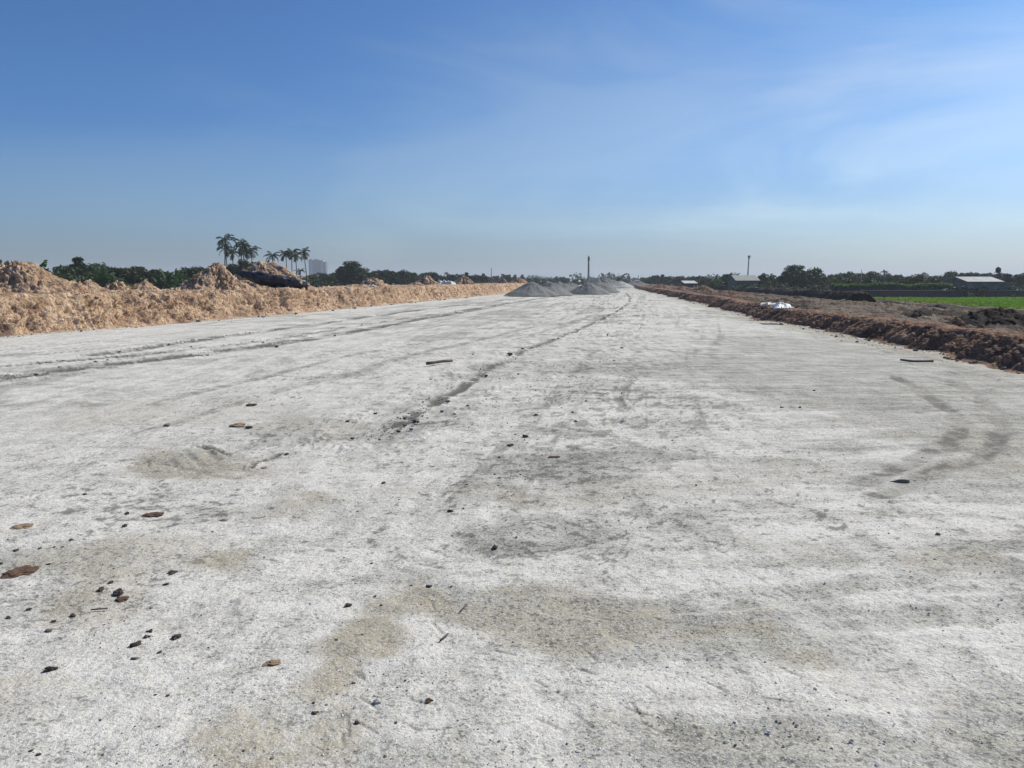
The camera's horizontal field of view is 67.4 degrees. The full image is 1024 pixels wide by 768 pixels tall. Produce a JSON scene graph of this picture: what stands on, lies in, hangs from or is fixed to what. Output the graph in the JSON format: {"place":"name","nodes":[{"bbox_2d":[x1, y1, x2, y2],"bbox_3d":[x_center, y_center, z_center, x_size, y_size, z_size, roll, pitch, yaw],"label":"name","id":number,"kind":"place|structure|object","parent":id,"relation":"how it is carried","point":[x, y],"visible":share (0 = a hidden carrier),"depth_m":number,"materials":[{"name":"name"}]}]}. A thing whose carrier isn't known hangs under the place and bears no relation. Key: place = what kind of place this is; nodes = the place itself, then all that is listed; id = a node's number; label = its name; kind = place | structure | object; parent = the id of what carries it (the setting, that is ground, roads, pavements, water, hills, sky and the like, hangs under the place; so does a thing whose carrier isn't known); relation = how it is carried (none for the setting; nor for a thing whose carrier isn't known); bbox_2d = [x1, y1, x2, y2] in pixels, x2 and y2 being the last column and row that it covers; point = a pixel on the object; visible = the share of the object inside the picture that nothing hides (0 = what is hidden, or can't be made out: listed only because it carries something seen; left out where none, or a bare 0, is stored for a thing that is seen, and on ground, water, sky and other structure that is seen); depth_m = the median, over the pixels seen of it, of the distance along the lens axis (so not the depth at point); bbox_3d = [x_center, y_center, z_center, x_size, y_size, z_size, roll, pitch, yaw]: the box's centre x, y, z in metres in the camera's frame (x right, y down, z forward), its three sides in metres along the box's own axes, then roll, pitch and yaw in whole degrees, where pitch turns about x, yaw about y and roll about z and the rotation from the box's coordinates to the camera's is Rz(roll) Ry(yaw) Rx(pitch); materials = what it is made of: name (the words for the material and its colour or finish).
{"place":"outdoors","nodes":[
{"label":"outdoors","id":0,"kind":"place"},
{"bbox_2d":[0,283,524,336],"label":"embankment","id":1,"kind":"structure","parent":0,"point":[22,313],"depth_m":30.64,"materials":[{"name":"beige soil"}]},
{"bbox_2d":[0,260,99,294],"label":"earth mound","id":2,"kind":"object","parent":1,"relation":"on","point":[23,276],"visible":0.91,"depth_m":25.44,"materials":[{"name":"beige soil"}]},
{"bbox_2d":[82,279,113,291],"bbox_3d":[-15.614,-3.487,28.218,2.295,0.736,2.021,-7,10,-43],"label":"earth mound","id":3,"kind":"object","parent":1,"relation":"on","point":[90,284],"visible":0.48,"depth_m":28.14,"materials":[{"name":"beige soil"}]},
{"bbox_2d":[104,280,130,289],"bbox_3d":[-15.409,-3.628,29.813,2.061,0.806,1.389,0,8,0],"label":"earth mound","id":4,"kind":"object","parent":1,"relation":"on","point":[116,285],"visible":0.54,"depth_m":29.67,"materials":[{"name":"beige soil"}]},
{"bbox_2d":[131,280,160,290],"bbox_3d":[-14.836,-3.881,31.162,1.758,0.720,1.603,0,8,0],"label":"earth mound","id":5,"kind":"object","parent":1,"relation":"on","point":[144,285],"visible":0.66,"depth_m":30.88,"materials":[{"name":"beige soil"}]},
{"bbox_2d":[177,262,256,292],"bbox_3d":[-14.112,-5.007,36.492,3.798,1.567,3.504,4,8,25],"label":"earth mound","id":6,"kind":"object","parent":1,"relation":"on","point":[216,275],"visible":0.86,"depth_m":35.86,"materials":[{"name":"beige soil"}]},
{"bbox_2d":[236,270,307,289],"bbox_3d":[-13.230,-5.667,41.906,4.328,1.107,1.130,2,8,11],"label":"black plastic sheet","id":7,"kind":"object","parent":1,"relation":"on","point":[263,279],"visible":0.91,"depth_m":41.55,"materials":[{"name":"plastic"}]},
{"bbox_2d":[234,261,313,287],"bbox_3d":[-14.324,-6.328,45.073,5.361,1.768,5.399,-6,10,-37],"label":"earth mound","id":8,"kind":"object","parent":1,"relation":"on","point":[273,268],"visible":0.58,"depth_m":44.58,"materials":[{"name":"beige soil"}]},
{"bbox_2d":[360,277,388,285],"bbox_3d":[-10.430,-7.563,57.789,2.969,0.970,2.541,-2,8,-16],"label":"earth mound","id":9,"kind":"object","parent":1,"relation":"on","point":[373,280],"visible":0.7,"depth_m":57.38,"materials":[{"name":"beige soil"}]},
{"bbox_2d":[418,276,438,284],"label":"earth mound","id":10,"kind":"object","parent":1,"relation":"on","point":[426,280],"visible":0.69,"depth_m":71.98,"materials":[{"name":"beige soil"}]},
{"bbox_2d":[454,275,474,284],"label":"earth mound","id":11,"kind":"object","parent":1,"relation":"on","point":[462,279],"visible":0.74,"depth_m":87.06,"materials":[{"name":"beige soil"}]},
{"bbox_2d":[509,277,527,283],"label":"earth mound","id":12,"kind":"object","parent":1,"relation":"on","point":[518,280],"visible":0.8,"depth_m":125.61,"materials":[{"name":"beige soil"}]},
{"bbox_2d":[0,285,1023,767],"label":"road","id":13,"kind":"structure","parent":0,"point":[722,551],"depth_m":4.77,"materials":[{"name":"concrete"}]},
{"bbox_2d":[0,565,39,578],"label":"clay lump","id":14,"kind":"object","parent":13,"relation":"on","point":[22,570],"visible":1,"depth_m":4.24,"materials":[{"name":"soil"}]},
{"bbox_2d":[10,523,33,529],"bbox_3d":[-3.233,0.941,5.066,0.143,0.027,0.105,-2,8,-11],"label":"clay lump","id":15,"kind":"object","parent":13,"relation":"on","point":[21,526],"visible":1,"depth_m":5.05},
{"bbox_2d":[113,588,123,595],"bbox_3d":[-2.037,1.081,3.972,0.054,0.038,0.064,-2,8,-16],"label":"stone","id":16,"kind":"object","parent":13,"relation":"on","point":[118,592],"visible":0.99,"depth_m":3.96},
{"bbox_2d":[141,512,163,516],"bbox_3d":[-2.501,0.912,5.346,0.157,0.029,0.093,-1,8,-6],"label":"clay lump","id":17,"kind":"object","parent":13,"relation":"on","point":[154,514],"visible":1,"depth_m":5.33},
{"bbox_2d":[262,659,280,666],"bbox_3d":[-1.015,1.178,3.243,0.084,0.020,0.061,-2,8,-11],"label":"clay lump","id":18,"kind":"object","parent":13,"relation":"on","point":[272,662],"visible":1,"depth_m":3.23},
{"bbox_2d":[0,300,700,669],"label":"crumbs","id":19,"kind":"object","parent":13,"relation":"on","point":[364,434],"visible":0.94,"depth_m":11.59,"materials":[{"name":"soil"}]},
{"bbox_2d":[426,359,452,364],"bbox_3d":[-1.405,-0.426,14.863,0.613,0.075,0.078,-7,10,-42],"label":"stick","id":20,"kind":"object","parent":13,"relation":"on","point":[438,361],"visible":1,"depth_m":14.83,"materials":[{"name":"brown wood"}]},
{"bbox_2d":[503,282,559,295],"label":"gravel pile","id":21,"kind":"object","parent":13,"relation":"on","point":[531,289],"visible":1,"depth_m":78.25,"materials":[{"name":"gravel"}]},
{"bbox_2d":[540,281,572,295],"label":"gravel pile","id":22,"kind":"object","parent":13,"relation":"on","point":[556,288],"visible":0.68,"depth_m":82.73,"materials":[{"name":"gravel"}]},
{"bbox_2d":[556,281,574,291],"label":"gravel pile","id":23,"kind":"object","parent":13,"relation":"on","point":[567,287],"visible":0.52,"depth_m":100.97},
{"bbox_2d":[569,282,610,293],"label":"gravel pile","id":24,"kind":"object","parent":13,"relation":"on","point":[588,288],"visible":0.98,"depth_m":89.22,"materials":[{"name":"gravel"}]},
{"bbox_2d":[593,280,619,291],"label":"gravel pile","id":25,"kind":"object","parent":13,"relation":"on","point":[605,286],"visible":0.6,"depth_m":104.25,"materials":[{"name":"gravel"}]},
{"bbox_2d":[589,277,629,287],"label":"gravel pile","id":26,"kind":"object","parent":13,"relation":"on","point":[614,283],"visible":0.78,"depth_m":165.14,"materials":[{"name":"gravel"}]},
{"bbox_2d":[627,280,648,285],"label":"gravel pile","id":27,"kind":"object","parent":13,"relation":"on","point":[636,282],"visible":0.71,"depth_m":204.54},
{"bbox_2d":[900,359,933,361],"bbox_3d":[7.881,-0.450,14.946,0.584,0.058,0.238,4,8,25],"label":"stick","id":28,"kind":"object","parent":13,"relation":"on","point":[906,360],"visible":1,"depth_m":14.91,"materials":[{"name":"grey wood"}]},
{"bbox_2d":[0,0,1023,279],"label":"sky","id":29,"kind":"structure","parent":0,"point":[643,138],"materials":[{"name":"blue"}]},
{"bbox_2d":[634,285,1023,373],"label":"embankment","id":30,"kind":"structure","parent":0,"point":[992,348],"depth_m":19.86,"materials":[{"name":"brown soil"}]},
{"bbox_2d":[770,302,794,308],"bbox_3d":[9.999,-2.927,28.401,0.707,0.241,0.943,1,8,8],"label":"sack","id":31,"kind":"object","parent":30,"relation":"on","point":[778,305],"visible":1,"depth_m":28.18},
{"bbox_2d":[642,284,1023,332],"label":"verge","id":32,"kind":"structure","parent":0,"point":[891,310],"depth_m":39.30,"materials":[{"name":"soil"}]},
{"bbox_2d":[690,285,714,290],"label":"dirt mound","id":33,"kind":"object","parent":32,"relation":"on","point":[703,288],"visible":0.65,"depth_m":81.66,"materials":[{"name":"brown soil"}]},
{"bbox_2d":[718,291,751,295],"bbox_3d":[17.972,-7.303,62.620,3.679,0.583,5.451,0,8,0],"label":"dirt mound","id":34,"kind":"object","parent":32,"relation":"on","point":[732,293],"visible":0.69,"depth_m":61.93,"materials":[{"name":"brown soil"}]},
{"bbox_2d":[727,286,877,302],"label":"mud ridge","id":35,"kind":"structure","parent":32,"relation":"on","point":[851,295],"depth_m":109.84,"materials":[{"name":"soil"}]},
{"bbox_2d":[794,302,822,309],"bbox_3d":[11.959,-3.054,30.852,1.747,0.465,1.745,-5,9,-32],"label":"dirt mound","id":36,"kind":"object","parent":32,"relation":"on","point":[807,305],"visible":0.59,"depth_m":30.55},
{"bbox_2d":[904,310,931,318],"bbox_3d":[13.556,-2.261,25.634,1.250,0.408,1.363,0,8,0],"label":"mud heap","id":37,"kind":"object","parent":32,"relation":"on","point":[916,314],"visible":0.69,"depth_m":25.45,"materials":[{"name":"soil"}]},
{"bbox_2d":[950,318,966,326],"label":"dirt mound","id":38,"kind":"object","parent":32,"relation":"on","point":[959,322],"visible":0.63,"depth_m":19.18,"materials":[{"name":"brown soil"}]},
{"bbox_2d":[942,307,1023,326],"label":"mud heap","id":39,"kind":"object","parent":32,"relation":"on","point":[992,316],"visible":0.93,"depth_m":22.14,"materials":[{"name":"soil"}]},
{"bbox_2d":[872,297,1023,308],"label":"rice plants","id":40,"kind":"object","parent":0,"point":[1009,302],"visible":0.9,"depth_m":109.73,"materials":[{"name":"plant"}]},
{"bbox_3d":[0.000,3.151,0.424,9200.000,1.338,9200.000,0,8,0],"label":"ground","id":41,"kind":"structure","parent":0,"visible":0},
{"bbox_2d":[46,266,86,282],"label":"broadleaf tree","id":42,"kind":"object","parent":41,"relation":"on","point":[68,274],"visible":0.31,"depth_m":113.14,"materials":[{"name":"green plant"}]},
{"bbox_2d":[58,264,88,281],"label":"broadleaf tree","id":43,"kind":"object","parent":41,"relation":"on","point":[77,269],"visible":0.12,"depth_m":116.89,"materials":[{"name":"green plant"}]},
{"bbox_2d":[68,257,88,276],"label":"broadleaf tree","id":44,"kind":"object","parent":41,"relation":"on","point":[78,261],"visible":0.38,"depth_m":118.13,"materials":[{"name":"green plant"}]},
{"bbox_2d":[79,263,97,279],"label":"broadleaf tree","id":45,"kind":"object","parent":41,"relation":"on","point":[89,266],"visible":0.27,"depth_m":120.10,"materials":[{"name":"green plant"}]},
{"bbox_2d":[84,262,127,286],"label":"banana plant","id":46,"kind":"object","parent":41,"relation":"on","point":[102,277],"visible":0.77,"depth_m":108.77,"materials":[{"name":"green plant"}]},
{"bbox_2d":[99,267,148,286],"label":"broadleaf tree","id":47,"kind":"object","parent":41,"relation":"on","point":[131,278],"visible":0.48,"depth_m":116.22,"materials":[{"name":"green plant"}]},
{"bbox_2d":[135,267,164,288],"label":"broadleaf tree","id":48,"kind":"object","parent":41,"relation":"on","point":[146,273],"visible":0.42,"depth_m":120.08,"materials":[{"name":"green plant"}]},
{"bbox_2d":[151,269,186,289],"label":"banana plant","id":49,"kind":"object","parent":41,"relation":"on","point":[168,276],"visible":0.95,"depth_m":110.83,"materials":[{"name":"green plant"}]},
{"bbox_2d":[160,268,188,287],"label":"banana plant","id":50,"kind":"object","parent":41,"relation":"on","point":[180,277],"visible":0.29,"depth_m":116.31,"materials":[{"name":"green plant"}]},
{"bbox_2d":[180,266,199,277],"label":"broadleaf tree","id":51,"kind":"object","parent":41,"relation":"on","point":[192,272],"visible":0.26,"depth_m":129.59,"materials":[{"name":"green plant"}]},
{"bbox_2d":[216,244,233,265],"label":"areca palm","id":52,"kind":"object","parent":41,"relation":"on","point":[228,248],"visible":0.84,"depth_m":149.44,"materials":[{"name":"green plant"}]},
{"bbox_2d":[216,233,235,265],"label":"areca palm","id":53,"kind":"object","parent":41,"relation":"on","point":[223,241],"visible":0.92,"depth_m":147.89,"materials":[{"name":"green plant"}]},
{"bbox_2d":[226,263,238,275],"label":"broadleaf tree","id":54,"kind":"object","parent":41,"relation":"on","point":[230,268],"visible":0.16,"depth_m":140.72,"materials":[{"name":"green plant"}]},
{"bbox_2d":[233,238,250,258],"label":"areca palm","id":55,"kind":"object","parent":41,"relation":"on","point":[242,243],"visible":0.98,"depth_m":145.78,"materials":[{"name":"green plant"}]},
{"bbox_2d":[234,243,252,260],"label":"areca palm","id":56,"kind":"object","parent":41,"relation":"on","point":[240,250],"visible":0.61,"depth_m":148.82,"materials":[{"name":"green plant"}]},
{"bbox_2d":[233,259,258,274],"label":"broadleaf tree","id":57,"kind":"object","parent":41,"relation":"on","point":[244,264],"visible":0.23,"depth_m":137.26,"materials":[{"name":"green plant"}]},
{"bbox_2d":[244,246,261,261],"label":"areca palm","id":58,"kind":"object","parent":41,"relation":"on","point":[251,251],"visible":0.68,"depth_m":154.57,"materials":[{"name":"green plant"}]},
{"bbox_2d":[263,251,280,262],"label":"areca palm","id":59,"kind":"object","parent":41,"relation":"on","point":[274,255],"visible":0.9,"depth_m":148.20,"materials":[{"name":"green plant"}]},
{"bbox_2d":[279,249,292,267],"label":"areca palm","id":60,"kind":"object","parent":41,"relation":"on","point":[287,254],"visible":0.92,"depth_m":150.76,"materials":[{"name":"green plant"}]},
{"bbox_2d":[289,251,302,274],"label":"areca palm","id":61,"kind":"object","parent":41,"relation":"on","point":[295,255],"visible":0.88,"depth_m":148.75,"materials":[{"name":"green plant"}]},
{"bbox_2d":[294,247,309,281],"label":"areca palm","id":62,"kind":"object","parent":41,"relation":"on","point":[304,256],"visible":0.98,"depth_m":146.28,"materials":[{"name":"green plant"}]},
{"bbox_2d":[307,274,322,284],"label":"broadleaf tree","id":63,"kind":"object","parent":41,"relation":"on","point":[312,277],"visible":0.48,"depth_m":187.88,"materials":[{"name":"green plant"}]},
{"bbox_2d":[308,259,327,275],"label":"apartment tower","id":64,"kind":"structure","parent":41,"relation":"on","point":[317,266],"depth_m":1475.84,"materials":[{"name":"concrete"}]},
{"bbox_2d":[308,280,327,285],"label":"bush","id":65,"kind":"object","parent":41,"relation":"on","point":[314,282],"visible":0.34,"depth_m":168.03,"materials":[{"name":"green plant"}]},
{"bbox_2d":[320,273,338,283],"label":"broadleaf tree","id":66,"kind":"object","parent":41,"relation":"on","point":[325,276],"visible":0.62,"depth_m":193.63,"materials":[{"name":"green plant"}]},
{"bbox_2d":[335,266,347,285],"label":"broadleaf tree","id":67,"kind":"object","parent":41,"relation":"on","point":[339,277],"visible":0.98,"depth_m":185.44,"materials":[{"name":"green plant"}]},
{"bbox_2d":[335,261,367,285],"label":"broadleaf tree","id":68,"kind":"object","parent":41,"relation":"on","point":[354,270],"visible":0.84,"depth_m":186.80,"materials":[{"name":"green plant"}]},
{"bbox_2d":[378,269,390,283],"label":"broadleaf tree","id":69,"kind":"object","parent":41,"relation":"on","point":[384,273],"visible":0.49,"depth_m":207.10,"materials":[{"name":"green plant"}]},
{"bbox_2d":[385,271,398,284],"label":"broadleaf tree","id":70,"kind":"object","parent":41,"relation":"on","point":[393,275],"visible":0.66,"depth_m":208.86,"materials":[{"name":"green plant"}]},
{"bbox_2d":[393,269,409,284],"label":"broadleaf tree","id":71,"kind":"object","parent":41,"relation":"on","point":[403,280],"visible":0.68,"depth_m":211.61,"materials":[{"name":"green plant"}]},
{"bbox_2d":[404,272,416,282],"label":"broadleaf tree","id":72,"kind":"object","parent":41,"relation":"on","point":[413,278],"visible":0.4,"depth_m":218.79,"materials":[{"name":"green plant"}]},
{"bbox_2d":[424,271,439,281],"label":"broadleaf tree","id":73,"kind":"object","parent":41,"relation":"on","point":[434,276],"visible":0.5,"depth_m":228.89,"materials":[{"name":"green plant"}]},
{"bbox_2d":[649,275,659,283],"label":"broadleaf tree","id":74,"kind":"object","parent":41,"relation":"on","point":[655,278],"visible":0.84,"depth_m":286.29,"materials":[{"name":"green plant"}]},
{"bbox_2d":[297,272,1013,282],"bbox_3d":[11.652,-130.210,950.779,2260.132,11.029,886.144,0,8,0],"label":"woods","id":75,"kind":"object","parent":41,"relation":"on","point":[609,275],"visible":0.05,"depth_m":629.92,"materials":[{"name":"green plant"}]},
{"bbox_2d":[672,276,684,284],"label":"broadleaf tree","id":76,"kind":"object","parent":41,"relation":"on","point":[679,279],"visible":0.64,"depth_m":258.43,"materials":[{"name":"green plant"}]},
{"bbox_2d":[682,281,696,287],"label":"open shed","id":77,"kind":"structure","parent":41,"relation":"on","point":[688,283],"depth_m":214.91,"materials":[{"name":"white metal"}]},
{"bbox_2d":[698,278,713,285],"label":"broadleaf tree","id":78,"kind":"object","parent":41,"relation":"on","point":[703,281],"visible":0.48,"depth_m":229.53,"materials":[{"name":"green plant"}]},
{"bbox_2d":[705,274,725,289],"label":"banana plant","id":79,"kind":"object","parent":41,"relation":"on","point":[715,282],"visible":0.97,"depth_m":182.88,"materials":[{"name":"green plant"}]},
{"bbox_2d":[719,273,732,287],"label":"broadleaf tree","id":80,"kind":"object","parent":41,"relation":"on","point":[725,276],"visible":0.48,"depth_m":187.72,"materials":[{"name":"green plant"}]},
{"bbox_2d":[726,275,759,290],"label":"house","id":81,"kind":"structure","parent":41,"relation":"on","point":[735,280],"depth_m":172.02,"materials":[{"name":"metal"}]},
{"bbox_2d":[731,282,757,291],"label":"bush","id":82,"kind":"object","parent":41,"relation":"on","point":[737,288],"visible":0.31,"depth_m":166.66,"materials":[{"name":"green plant"}]},
{"bbox_2d":[757,273,771,286],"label":"broadleaf tree","id":83,"kind":"object","parent":41,"relation":"on","point":[761,277],"visible":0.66,"depth_m":172.62,"materials":[{"name":"green plant"}]},
{"bbox_2d":[777,264,814,288],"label":"broadleaf tree","id":84,"kind":"object","parent":41,"relation":"on","point":[794,274],"visible":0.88,"depth_m":161.86,"materials":[{"name":"green plant"}]},
{"bbox_2d":[803,267,826,286],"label":"broadleaf tree","id":85,"kind":"object","parent":41,"relation":"on","point":[815,272],"visible":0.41,"depth_m":164.68,"materials":[{"name":"green plant"}]},
{"bbox_2d":[806,284,829,290],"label":"bush","id":86,"kind":"object","parent":41,"relation":"on","point":[818,287],"visible":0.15,"depth_m":148.62,"materials":[{"name":"green plant"}]},
{"bbox_2d":[814,274,832,288],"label":"broadleaf tree","id":87,"kind":"object","parent":41,"relation":"on","point":[825,279],"visible":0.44,"depth_m":175.68,"materials":[{"name":"green plant"}]},
{"bbox_2d":[828,277,856,289],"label":"broadleaf tree","id":88,"kind":"object","parent":41,"relation":"on","point":[848,280],"visible":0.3,"depth_m":149.90,"materials":[{"name":"green plant"}]},
{"bbox_2d":[846,271,866,283],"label":"broadleaf tree","id":89,"kind":"object","parent":41,"relation":"on","point":[857,276],"visible":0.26,"depth_m":195.19,"materials":[{"name":"green plant"}]},
{"bbox_2d":[858,276,877,283],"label":"broadleaf tree","id":90,"kind":"object","parent":41,"relation":"on","point":[867,280],"visible":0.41,"depth_m":148.70,"materials":[{"name":"green plant"}]},
{"bbox_2d":[865,271,880,282],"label":"broadleaf tree","id":91,"kind":"object","parent":41,"relation":"on","point":[871,274],"visible":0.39,"depth_m":200.74,"materials":[{"name":"green plant"}]},
{"bbox_2d":[831,282,953,291],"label":"sheet fence","id":92,"kind":"object","parent":41,"relation":"on","point":[886,286],"visible":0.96,"depth_m":139.70,"materials":[{"name":"grey metal"}]},
{"bbox_2d":[884,273,903,282],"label":"broadleaf tree","id":93,"kind":"object","parent":41,"relation":"on","point":[889,277],"visible":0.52,"depth_m":199.42,"materials":[{"name":"green plant"}]},
{"bbox_2d":[902,275,929,283],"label":"broadleaf tree","id":94,"kind":"object","parent":41,"relation":"on","point":[916,279],"visible":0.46,"depth_m":148.18,"materials":[{"name":"green plant"}]},
{"bbox_2d":[924,276,943,283],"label":"broadleaf tree","id":95,"kind":"object","parent":41,"relation":"on","point":[933,279],"visible":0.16,"depth_m":148.81,"materials":[{"name":"green plant"}]},
{"bbox_2d":[860,290,1023,297],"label":"brick wall","id":96,"kind":"structure","parent":41,"relation":"on","point":[931,293],"depth_m":136.46,"materials":[{"name":"brick"}]},
{"bbox_2d":[943,270,962,277],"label":"broadleaf tree","id":97,"kind":"object","parent":41,"relation":"on","point":[948,274],"visible":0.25,"depth_m":202.53,"materials":[{"name":"green plant"}]},
{"bbox_2d":[941,284,984,297],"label":"bush","id":98,"kind":"object","parent":41,"relation":"on","point":[967,293],"visible":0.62,"depth_m":136.21,"materials":[{"name":"green plant"}]},
{"bbox_2d":[942,277,1014,289],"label":"shed","id":99,"kind":"structure","parent":41,"relation":"on","point":[990,283],"depth_m":137.43,"materials":[{"name":"metal"}]},
{"bbox_2d":[993,273,1007,282],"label":"broadleaf tree","id":100,"kind":"object","parent":41,"relation":"on","point":[999,274],"visible":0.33,"depth_m":192.55,"materials":[{"name":"green plant"}]},
{"bbox_2d":[1003,274,1014,285],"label":"broadleaf tree","id":101,"kind":"object","parent":41,"relation":"on","point":[1008,279],"visible":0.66,"depth_m":173.15,"materials":[{"name":"green plant"}]},
{"bbox_2d":[1013,273,1023,286],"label":"broadleaf tree","id":102,"kind":"object","parent":41,"relation":"on","point":[1019,280],"visible":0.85,"depth_m":178.02,"materials":[{"name":"green plant"}]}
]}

